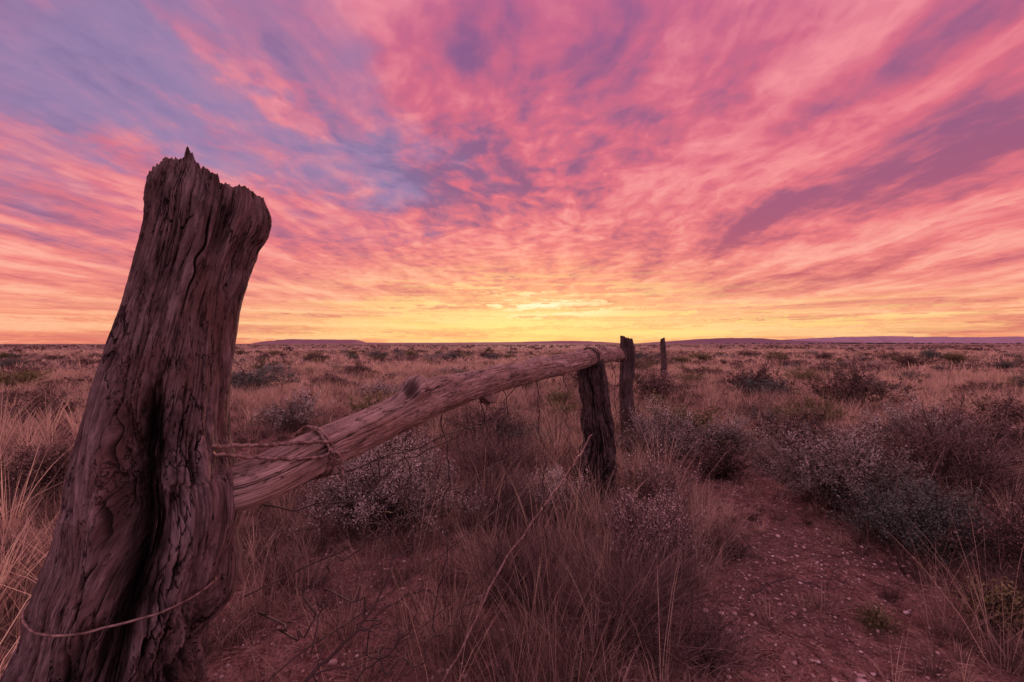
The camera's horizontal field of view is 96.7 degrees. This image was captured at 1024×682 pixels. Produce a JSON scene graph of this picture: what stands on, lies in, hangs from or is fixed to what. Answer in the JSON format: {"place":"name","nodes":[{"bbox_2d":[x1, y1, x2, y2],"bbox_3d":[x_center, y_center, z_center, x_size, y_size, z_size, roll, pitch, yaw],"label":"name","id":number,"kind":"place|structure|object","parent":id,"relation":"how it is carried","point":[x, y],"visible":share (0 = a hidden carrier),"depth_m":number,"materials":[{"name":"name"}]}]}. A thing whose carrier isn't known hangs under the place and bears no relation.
{"place":"outdoors","nodes":[
{"label":"outdoors","id":0,"kind":"place"},
{"bbox_2d":[0,377,92,675],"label":"tall grass","id":1,"kind":"structure","parent":0,"point":[4,580],"depth_m":2.01,"materials":[{"name":"beige plant"}]},
{"bbox_2d":[251,339,637,343],"bbox_3d":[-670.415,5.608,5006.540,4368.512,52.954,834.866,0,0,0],"label":"hill","id":2,"kind":"structure","parent":0,"point":[307,341],"depth_m":4823.06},
{"bbox_2d":[0,344,1023,681],"bbox_3d":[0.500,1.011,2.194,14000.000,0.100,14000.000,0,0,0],"label":"ground","id":3,"kind":"structure","parent":0,"point":[778,638],"depth_m":1.81,"materials":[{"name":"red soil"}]},
{"bbox_2d":[0,355,29,366],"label":"shrub","id":4,"kind":"object","parent":3,"relation":"on","point":[6,362],"visible":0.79,"depth_m":18.83,"materials":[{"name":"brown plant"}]},
{"bbox_2d":[0,385,34,408],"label":"shrub","id":5,"kind":"object","parent":3,"relation":"on","point":[5,395],"visible":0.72,"depth_m":7.00,"materials":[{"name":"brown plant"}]},
{"bbox_2d":[2,364,45,375],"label":"shrub","id":6,"kind":"object","parent":3,"relation":"on","point":[32,370],"visible":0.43,"depth_m":12.67,"materials":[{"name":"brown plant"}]},
{"bbox_2d":[0,369,56,390],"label":"shrub","id":7,"kind":"object","parent":3,"relation":"on","point":[6,378],"visible":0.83,"depth_m":9.59,"materials":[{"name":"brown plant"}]},
{"bbox_2d":[0,435,76,508],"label":"shrub","id":8,"kind":"object","parent":3,"relation":"on","point":[26,464],"visible":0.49,"depth_m":2.76,"materials":[{"name":"green plant"}]},
{"bbox_2d":[0,386,85,419],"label":"shrub","id":9,"kind":"object","parent":3,"relation":"on","point":[45,405],"visible":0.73,"depth_m":5.80,"materials":[{"name":"brown plant"}]},
{"bbox_2d":[22,385,83,400],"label":"shrub","id":10,"kind":"object","parent":3,"relation":"on","point":[47,391],"visible":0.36,"depth_m":7.98,"materials":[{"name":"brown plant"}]},
{"bbox_2d":[63,356,99,365],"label":"shrub","id":11,"kind":"object","parent":3,"relation":"on","point":[83,360],"visible":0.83,"depth_m":20.89,"materials":[{"name":"brown plant"}]},
{"bbox_2d":[0,146,271,681],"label":"fence post","id":12,"kind":"object","parent":3,"relation":"on","point":[148,522],"visible":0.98,"depth_m":0.68,"materials":[{"name":"brown wood"}]},
{"bbox_2d":[21,574,215,636],"bbox_3d":[-0.627,0.390,0.727,0.266,0.032,0.211,0,0,36],"label":"tie wire","id":13,"kind":"object","parent":12,"relation":"attached to","point":[28,627],"visible":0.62,"depth_m":0.65,"materials":[{"name":"grey metal"}]},
{"bbox_2d":[231,345,626,512],"bbox_3d":[0.225,0.170,2.277,0.152,0.293,3.448,0,0,25],"label":"fence rail","id":14,"kind":"object","parent":12,"relation":"attached to","point":[416,400],"visible":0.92,"depth_m":1.08,"materials":[{"name":"brown wood"}]},
{"bbox_2d":[212,425,342,478],"bbox_3d":[-0.428,0.218,0.814,0.123,0.119,0.227,0,0,20],"label":"tie wire","id":15,"kind":"object","parent":14,"relation":"attached to","point":[336,454],"visible":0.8,"depth_m":0.85,"materials":[{"name":"metal"}]},
{"bbox_2d":[432,414,450,632],"bbox_3d":[-0.213,0.554,1.381,0.041,0.673,0.067,0,0,-38],"label":"fence dropper","id":16,"kind":"object","parent":14,"relation":"hanging from","point":[443,523],"visible":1,"depth_m":1.38,"materials":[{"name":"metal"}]},
{"bbox_2d":[479,400,500,603],"bbox_3d":[-0.076,0.542,1.554,0.077,0.717,0.032,0,0,-19],"label":"fence dropper","id":17,"kind":"object","parent":14,"relation":"hanging from","point":[495,499],"visible":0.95,"depth_m":1.56,"materials":[{"name":"metal"}]},
{"bbox_2d":[494,391,508,578],"bbox_3d":[-0.041,0.537,1.724,0.058,0.738,0.033,0,0,7],"label":"fence dropper","id":18,"kind":"object","parent":14,"relation":"hanging from","point":[505,482],"visible":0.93,"depth_m":1.72,"materials":[{"name":"metal"}]},
{"bbox_2d":[536,382,547,553],"bbox_3d":[0.121,0.549,2.005,0.071,0.797,0.034,0,0,-10],"label":"fence dropper","id":19,"kind":"object","parent":14,"relation":"hanging from","point":[545,460],"visible":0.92,"depth_m":2.01,"materials":[{"name":"metal"}]},
{"bbox_2d":[248,357,279,369],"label":"shrub","id":20,"kind":"object","parent":3,"relation":"on","point":[263,361],"visible":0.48,"depth_m":16.01,"materials":[{"name":"brown plant"}]},
{"bbox_2d":[230,355,307,393],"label":"shrub","id":21,"kind":"object","parent":3,"relation":"on","point":[250,380],"visible":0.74,"depth_m":9.31,"materials":[{"name":"green plant"}]},
{"bbox_2d":[257,361,297,373],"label":"shrub","id":22,"kind":"object","parent":3,"relation":"on","point":[272,368],"visible":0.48,"depth_m":14.79,"materials":[{"name":"grey plant"}]},
{"bbox_2d":[250,385,334,430],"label":"shrub","id":23,"kind":"object","parent":3,"relation":"on","point":[276,413],"visible":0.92,"depth_m":5.29,"materials":[{"name":"grey plant"}]},
{"bbox_2d":[302,368,359,388],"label":"shrub","id":24,"kind":"object","parent":3,"relation":"on","point":[334,380],"visible":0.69,"depth_m":9.88,"materials":[{"name":"white plant"}]},
{"bbox_2d":[338,358,379,374],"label":"shrub","id":25,"kind":"object","parent":3,"relation":"on","point":[355,368],"visible":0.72,"depth_m":13.77,"materials":[{"name":"green plant"}]},
{"bbox_2d":[336,390,388,416],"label":"shrub","id":26,"kind":"object","parent":3,"relation":"on","point":[360,405],"visible":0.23,"depth_m":5.30,"materials":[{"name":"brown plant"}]},
{"bbox_2d":[303,513,428,681],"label":"dead branch","id":27,"kind":"object","parent":3,"relation":"on","point":[331,656],"visible":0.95,"depth_m":1.08,"materials":[{"name":"brown wood"}]},
{"bbox_2d":[310,589,478,681],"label":"fence wire","id":28,"kind":"object","parent":27,"relation":"on","point":[368,656],"visible":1,"depth_m":1.10,"materials":[{"name":"metal"}]},
{"bbox_2d":[351,379,401,397],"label":"shrub","id":29,"kind":"object","parent":3,"relation":"on","point":[380,387],"visible":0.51,"depth_m":8.24,"materials":[{"name":"green plant"}]},
{"bbox_2d":[344,572,429,681],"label":"dead branch","id":30,"kind":"object","parent":3,"relation":"on","point":[391,651],"visible":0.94,"depth_m":1.22,"materials":[{"name":"brown wood"}]},
{"bbox_2d":[288,426,490,539],"bbox_3d":[-0.642,0.751,2.568,1.073,0.566,1.180,0,0,0],"label":"shrub","id":31,"kind":"object","parent":3,"relation":"on","point":[387,491],"visible":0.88,"depth_m":2.37,"materials":[{"name":"white plant"}]},
{"bbox_2d":[358,426,453,470],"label":"shrub","id":32,"kind":"object","parent":3,"relation":"on","point":[405,439],"visible":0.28,"depth_m":3.51,"materials":[{"name":"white plant"}]},
{"bbox_2d":[371,563,482,618],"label":"dead branch","id":33,"kind":"object","parent":3,"relation":"on","point":[394,603],"visible":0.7,"depth_m":1.71,"materials":[{"name":"brown wood"}]},
{"bbox_2d":[439,401,536,446],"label":"shrub","id":34,"kind":"object","parent":3,"relation":"on","point":[467,418],"visible":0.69,"depth_m":4.56,"materials":[{"name":"white plant"}]},
{"bbox_2d":[446,449,548,529],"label":"shrub","id":35,"kind":"object","parent":3,"relation":"on","point":[505,497],"visible":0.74,"depth_m":2.51,"materials":[{"name":"white plant"}]},
{"bbox_2d":[434,413,573,487],"bbox_3d":[-0.112,0.770,3.302,1.036,0.509,0.978,0,0,-33],"label":"shrub","id":36,"kind":"object","parent":3,"relation":"on","point":[478,457],"visible":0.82,"depth_m":3.26,"materials":[{"name":"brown plant"}]},
{"bbox_2d":[0,425,1020,681],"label":"pebbles","id":37,"kind":"object","parent":3,"relation":"on","point":[786,671],"visible":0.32,"depth_m":1.75,"materials":[{"name":"stone"}]},
{"bbox_2d":[0,344,1021,353],"bbox_3d":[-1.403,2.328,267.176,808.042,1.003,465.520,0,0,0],"label":"scrub","id":38,"kind":"object","parent":3,"relation":"on","point":[566,346],"visible":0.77,"depth_m":120.63,"materials":[{"name":"brown plant"}]},
{"bbox_2d":[0,406,1023,681],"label":"dry grass","id":39,"kind":"structure","parent":3,"relation":"on","point":[354,608],"depth_m":1.94,"materials":[{"name":"brown plant"}]},
{"bbox_2d":[0,360,1023,476],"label":"dry grass","id":40,"kind":"structure","parent":3,"relation":"on","point":[942,379],"depth_m":8.60,"materials":[{"name":"brown plant"}]},
{"bbox_2d":[0,347,1023,378],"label":"dry grass","id":41,"kind":"structure","parent":3,"relation":"on","point":[979,354],"depth_m":30.17,"materials":[{"name":"brown plant"}]},
{"bbox_2d":[0,350,1023,420],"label":"scrub","id":42,"kind":"object","parent":3,"relation":"on","point":[534,354],"visible":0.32,"depth_m":19.27,"materials":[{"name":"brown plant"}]},
{"bbox_2d":[0,344,1023,350],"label":"dry grass","id":43,"kind":"structure","parent":3,"relation":"on","point":[396,346],"depth_m":138.76,"materials":[{"name":"brown plant"}]},
{"bbox_2d":[0,392,1023,630],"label":"scrub","id":44,"kind":"object","parent":3,"relation":"on","point":[285,439],"visible":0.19,"depth_m":3.00,"materials":[{"name":"green plant"}]},
{"bbox_2d":[0,373,1023,681],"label":"grass stalks","id":45,"kind":"object","parent":3,"relation":"on","point":[936,605],"depth_m":2.21,"materials":[{"name":"brown plant"}]},
{"bbox_2d":[470,415,555,443],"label":"shrub","id":46,"kind":"object","parent":3,"relation":"on","point":[511,435],"visible":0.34,"depth_m":4.48,"materials":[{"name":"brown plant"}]},
{"bbox_2d":[439,493,589,612],"bbox_3d":[0.039,0.848,1.832,0.588,0.386,0.554,0,0,-33],"label":"shrub","id":47,"kind":"object","parent":3,"relation":"on","point":[520,559],"visible":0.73,"depth_m":1.83,"materials":[{"name":"brown plant"}]},
{"bbox_2d":[442,434,591,681],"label":"leaning stick","id":48,"kind":"object","parent":3,"relation":"on","point":[486,595],"visible":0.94,"depth_m":1.68,"materials":[{"name":"wood"}]},
{"bbox_2d":[515,462,592,522],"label":"shrub","id":49,"kind":"object","parent":3,"relation":"on","point":[557,483],"visible":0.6,"depth_m":2.55,"materials":[{"name":"white plant"}]},
{"bbox_2d":[536,384,576,408],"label":"shrub","id":50,"kind":"object","parent":3,"relation":"on","point":[556,397],"visible":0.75,"depth_m":7.07,"materials":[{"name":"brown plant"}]},
{"bbox_2d":[543,400,579,417],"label":"shrub","id":51,"kind":"object","parent":3,"relation":"on","point":[564,408],"visible":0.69,"depth_m":5.98,"materials":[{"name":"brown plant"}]},
{"bbox_2d":[365,442,795,681],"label":"tall grass","id":52,"kind":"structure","parent":3,"relation":"on","point":[552,651],"depth_m":1.54,"materials":[{"name":"brown plant"}]},
{"bbox_2d":[569,358,619,506],"bbox_3d":[0.493,0.643,2.887,0.344,1.067,0.364,0,0,-43],"label":"fence post","id":53,"kind":"object","parent":3,"relation":"on","point":[598,425],"visible":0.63,"depth_m":2.80,"materials":[{"name":"brown wood"}]},
{"bbox_2d":[619,335,636,458],"bbox_3d":[1.019,0.538,3.992,0.154,1.176,0.144,0,0,0],"label":"fence post","id":54,"kind":"object","parent":3,"relation":"on","point":[627,365],"visible":0.69,"depth_m":3.95,"materials":[{"name":"brown wood"}]},
{"bbox_2d":[523,388,737,542],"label":"tall grass","id":55,"kind":"structure","parent":3,"relation":"on","point":[640,451],"depth_m":3.09,"materials":[{"name":"brown plant"}]},
{"bbox_2d":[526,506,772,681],"bbox_3d":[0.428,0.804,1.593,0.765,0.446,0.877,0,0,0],"label":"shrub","id":56,"kind":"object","parent":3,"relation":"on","point":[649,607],"visible":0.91,"depth_m":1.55,"materials":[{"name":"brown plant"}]},
{"bbox_2d":[590,471,715,571],"bbox_3d":[0.638,0.837,2.075,0.584,0.404,0.629,0,0,0],"label":"shrub","id":57,"kind":"object","parent":3,"relation":"on","point":[656,520],"visible":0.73,"depth_m":2.05,"materials":[{"name":"white plant"}]},
{"bbox_2d":[614,437,703,512],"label":"shrub","id":58,"kind":"object","parent":3,"relation":"on","point":[648,483],"visible":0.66,"depth_m":2.70,"materials":[{"name":"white plant"}]},
{"bbox_2d":[660,337,666,377],"bbox_3d":[3.993,0.539,12.000,0.190,1.273,0.166,0,0,0],"label":"fence post","id":59,"kind":"object","parent":3,"relation":"on","point":[663,357],"visible":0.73,"depth_m":11.94,"materials":[{"name":"brown wood"}]},
{"bbox_2d":[244,355,662,596],"bbox_3d":[1.853,0.411,6.355,0.245,0.237,11.960,0,0,22],"label":"fence wire","id":60,"kind":"object","parent":59,"relation":"attached to","point":[393,521],"visible":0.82,"depth_m":1.17,"materials":[{"name":"metal"}]},
{"bbox_2d":[258,443,412,640],"bbox_3d":[-0.352,0.437,1.042,0.083,0.308,0.477,0,0,26],"label":"fence wire","id":61,"kind":"object","parent":60,"relation":"attached to","point":[284,630],"visible":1,"depth_m":0.97,"materials":[{"name":"metal"}]},
{"bbox_2d":[266,368,660,681],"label":"fence wire","id":62,"kind":"object","parent":59,"relation":"attached to","point":[269,679],"visible":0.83,"depth_m":1.23,"materials":[{"name":"metal"}]},
{"bbox_2d":[309,346,661,480],"bbox_3d":[1.851,0.202,6.361,0.244,0.296,11.963,0,0,22],"label":"fence wire","id":63,"kind":"object","parent":59,"relation":"attached to","point":[443,435],"visible":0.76,"depth_m":1.40,"materials":[{"name":"metal"}]},
{"bbox_2d":[260,384,518,511],"bbox_3d":[-0.205,0.258,1.259,0.052,0.200,0.997,0,0,29],"label":"fence wire","id":64,"kind":"object","parent":63,"relation":"hanging from","point":[404,457],"visible":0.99,"depth_m":1.04,"materials":[{"name":"metal"}]},
{"bbox_2d":[368,391,649,681],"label":"fence wire","id":65,"kind":"object","parent":59,"relation":"attached to","point":[454,599],"visible":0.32,"depth_m":1.46,"materials":[{"name":"metal"}]},
{"bbox_2d":[633,360,699,399],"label":"shrub","id":66,"kind":"object","parent":3,"relation":"on","point":[658,386],"visible":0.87,"depth_m":8.14,"materials":[{"name":"green plant"}]},
{"bbox_2d":[614,390,724,465],"bbox_3d":[1.256,0.739,3.803,0.906,0.670,0.901,0,0,-15],"label":"shrub","id":67,"kind":"object","parent":3,"relation":"on","point":[663,435],"visible":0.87,"depth_m":3.74,"materials":[{"name":"grey plant"}]},
{"bbox_2d":[614,388,736,449],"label":"shrub","id":68,"kind":"object","parent":3,"relation":"on","point":[699,423],"visible":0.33,"depth_m":4.18,"materials":[{"name":"white plant"}]},
{"bbox_2d":[670,371,719,384],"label":"shrub","id":69,"kind":"object","parent":3,"relation":"on","point":[691,378],"visible":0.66,"depth_m":11.13,"materials":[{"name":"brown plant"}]},
{"bbox_2d":[679,365,736,376],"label":"shrub","id":70,"kind":"object","parent":3,"relation":"on","point":[703,369],"visible":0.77,"depth_m":13.46,"materials":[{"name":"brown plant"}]},
{"bbox_2d":[643,586,776,681],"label":"shrub","id":71,"kind":"object","parent":3,"relation":"on","point":[720,654],"visible":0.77,"depth_m":1.43,"materials":[{"name":"white plant"}]},
{"bbox_2d":[682,437,756,483],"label":"shrub","id":72,"kind":"object","parent":3,"relation":"on","point":[722,466],"visible":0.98,"depth_m":3.39,"materials":[{"name":"green plant"}]},
{"bbox_2d":[694,413,771,453],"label":"shrub","id":73,"kind":"object","parent":3,"relation":"on","point":[735,434],"visible":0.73,"depth_m":4.21,"materials":[{"name":"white plant"}]},
{"bbox_2d":[711,525,760,564],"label":"shrub","id":74,"kind":"object","parent":3,"relation":"on","point":[738,550],"visible":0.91,"depth_m":2.12,"materials":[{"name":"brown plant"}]},
{"bbox_2d":[724,402,770,416],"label":"shrub","id":75,"kind":"object","parent":3,"relation":"on","point":[754,405],"visible":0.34,"depth_m":6.33,"materials":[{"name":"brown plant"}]},
{"bbox_2d":[727,404,788,424],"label":"shrub","id":76,"kind":"object","parent":3,"relation":"on","point":[754,412],"visible":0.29,"depth_m":5.52,"materials":[{"name":"grey plant"}]},
{"bbox_2d":[720,360,798,396],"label":"shrub","id":77,"kind":"object","parent":3,"relation":"on","point":[758,374],"visible":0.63,"depth_m":8.65,"materials":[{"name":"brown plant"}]},
{"bbox_2d":[725,370,805,398],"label":"shrub","id":78,"kind":"object","parent":3,"relation":"on","point":[768,389],"visible":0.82,"depth_m":8.35,"materials":[{"name":"green plant"}]},
{"bbox_2d":[733,405,837,445],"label":"shrub","id":79,"kind":"object","parent":3,"relation":"on","point":[793,420],"visible":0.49,"depth_m":4.40,"materials":[{"name":"grey plant"}]},
{"bbox_2d":[747,566,846,600],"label":"dead branch","id":80,"kind":"object","parent":3,"relation":"on","point":[764,587],"visible":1,"depth_m":1.81,"materials":[{"name":"brown wood"}]},
{"bbox_2d":[779,365,831,382],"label":"shrub","id":81,"kind":"object","parent":3,"relation":"on","point":[800,375],"visible":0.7,"depth_m":11.62,"materials":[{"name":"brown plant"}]},
{"bbox_2d":[763,387,859,427],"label":"shrub","id":82,"kind":"object","parent":3,"relation":"on","point":[827,410],"visible":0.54,"depth_m":5.11,"materials":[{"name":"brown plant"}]},
{"bbox_2d":[801,359,847,374],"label":"shrub","id":83,"kind":"object","parent":3,"relation":"on","point":[823,368],"visible":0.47,"depth_m":14.39,"materials":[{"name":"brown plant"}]},
{"bbox_2d":[779,423,879,464],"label":"shrub","id":84,"kind":"object","parent":3,"relation":"on","point":[836,430],"visible":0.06,"depth_m":3.69,"materials":[{"name":"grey plant"}]},
{"bbox_2d":[741,409,948,515],"bbox_3d":[2.005,0.727,2.818,1.081,0.618,1.067,0,0,0],"label":"shrub","id":85,"kind":"object","parent":3,"relation":"on","point":[823,471],"visible":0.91,"depth_m":2.70,"materials":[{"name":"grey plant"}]},
{"bbox_2d":[800,352,929,407],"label":"shrub","id":86,"kind":"object","parent":3,"relation":"on","point":[856,384],"visible":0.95,"depth_m":6.85,"materials":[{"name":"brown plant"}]},
{"bbox_2d":[710,342,1020,343],"bbox_3d":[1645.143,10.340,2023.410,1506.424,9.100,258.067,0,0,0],"label":"tree line","id":87,"kind":"object","parent":3,"relation":"on","point":[882,343],"visible":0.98,"depth_m":1973.60,"materials":[{"name":"purple plant"}]},
{"bbox_2d":[847,596,910,638],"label":"shrub","id":88,"kind":"object","parent":3,"relation":"on","point":[874,619],"visible":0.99,"depth_m":1.61,"materials":[{"name":"green plant"}]},
{"bbox_2d":[861,374,912,390],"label":"shrub","id":89,"kind":"object","parent":3,"relation":"on","point":[885,384],"visible":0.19,"depth_m":9.14,"materials":[{"name":"brown plant"}]},
{"bbox_2d":[884,365,934,380],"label":"shrub","id":90,"kind":"object","parent":3,"relation":"on","point":[906,374],"visible":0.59,"depth_m":11.62,"materials":[{"name":"brown plant"}]},
{"bbox_2d":[890,352,945,366],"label":"shrub","id":91,"kind":"object","parent":3,"relation":"on","point":[909,359],"visible":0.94,"depth_m":19.15,"materials":[{"name":"green plant"}]},
{"bbox_2d":[848,390,989,460],"bbox_3d":[3.665,0.795,4.096,1.017,0.708,0.943,0,0,-34],"label":"shrub","id":92,"kind":"object","parent":3,"relation":"on","point":[895,413],"visible":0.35,"depth_m":4.03,"materials":[{"name":"grey plant"}]},
{"bbox_2d":[822,468,1021,575],"bbox_3d":[1.974,0.852,2.236,0.786,0.404,0.704,0,0,0],"label":"shrub","id":93,"kind":"object","parent":3,"relation":"on","point":[937,514],"visible":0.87,"depth_m":2.15,"materials":[{"name":"white plant"}]},
{"bbox_2d":[844,392,1023,504],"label":"shrub","id":94,"kind":"object","parent":3,"relation":"on","point":[934,446],"visible":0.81,"depth_m":2.98,"materials":[{"name":"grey plant"}]},
{"bbox_2d":[916,346,951,358],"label":"shrub","id":95,"kind":"object","parent":3,"relation":"on","point":[930,354],"visible":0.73,"depth_m":28.32,"materials":[{"name":"green plant"}]},
{"bbox_2d":[879,401,1022,430],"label":"shrub","id":96,"kind":"object","parent":3,"relation":"on","point":[932,411],"visible":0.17,"depth_m":5.16,"materials":[{"name":"white plant"}]},
{"bbox_2d":[942,351,981,363],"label":"shrub","id":97,"kind":"object","parent":3,"relation":"on","point":[954,357],"visible":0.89,"depth_m":21.85,"materials":[{"name":"green plant"}]},
{"bbox_2d":[926,478,1023,592],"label":"shrub","id":98,"kind":"object","parent":3,"relation":"on","point":[1011,547],"visible":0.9,"depth_m":1.87,"materials":[{"name":"green plant"}]},
{"bbox_2d":[963,539,1023,581],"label":"dead branch","id":99,"kind":"object","parent":98,"relation":"on","point":[1000,570],"visible":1,"depth_m":1.46,"materials":[{"name":"brown wood"}]},
{"bbox_2d":[946,376,1014,393],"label":"shrub","id":100,"kind":"object","parent":3,"relation":"on","point":[982,386],"visible":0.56,"depth_m":8.85,"materials":[{"name":"brown plant"}]},
{"bbox_2d":[938,573,1023,635],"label":"shrub","id":101,"kind":"object","parent":3,"relation":"on","point":[1008,595],"visible":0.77,"depth_m":1.61,"materials":[{"name":"green plant"}]},
{"bbox_2d":[952,386,1023,427],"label":"shrub","id":102,"kind":"object","parent":3,"relation":"on","point":[1014,405],"visible":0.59,"depth_m":5.45,"materials":[{"name":"white plant"}]},
{"bbox_2d":[953,401,1023,456],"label":"shrub","id":103,"kind":"object","parent":3,"relation":"on","point":[1002,432],"visible":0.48,"depth_m":4.16,"materials":[{"name":"grey plant"}]},
{"bbox_2d":[979,357,1023,369],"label":"shrub","id":104,"kind":"object","parent":3,"relation":"on","point":[1005,365],"visible":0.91,"depth_m":17.38,"materials":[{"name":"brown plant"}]},
{"bbox_2d":[0,0,1023,343],"label":"sky","id":105,"kind":"structure","parent":0,"point":[424,171],"materials":[{"name":"pink"}]},
{"bbox_2d":[638,338,1023,343],"bbox_3d":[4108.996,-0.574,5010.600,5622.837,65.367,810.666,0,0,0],"label":"hill","id":106,"kind":"structure","parent":0,"point":[734,340],"depth_m":4814.87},
{"bbox_2d":[787,336,1023,342],"bbox_3d":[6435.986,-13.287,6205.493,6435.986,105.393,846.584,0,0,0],"label":"hill","id":107,"kind":"structure","parent":0,"point":[912,339],"depth_m":6026.73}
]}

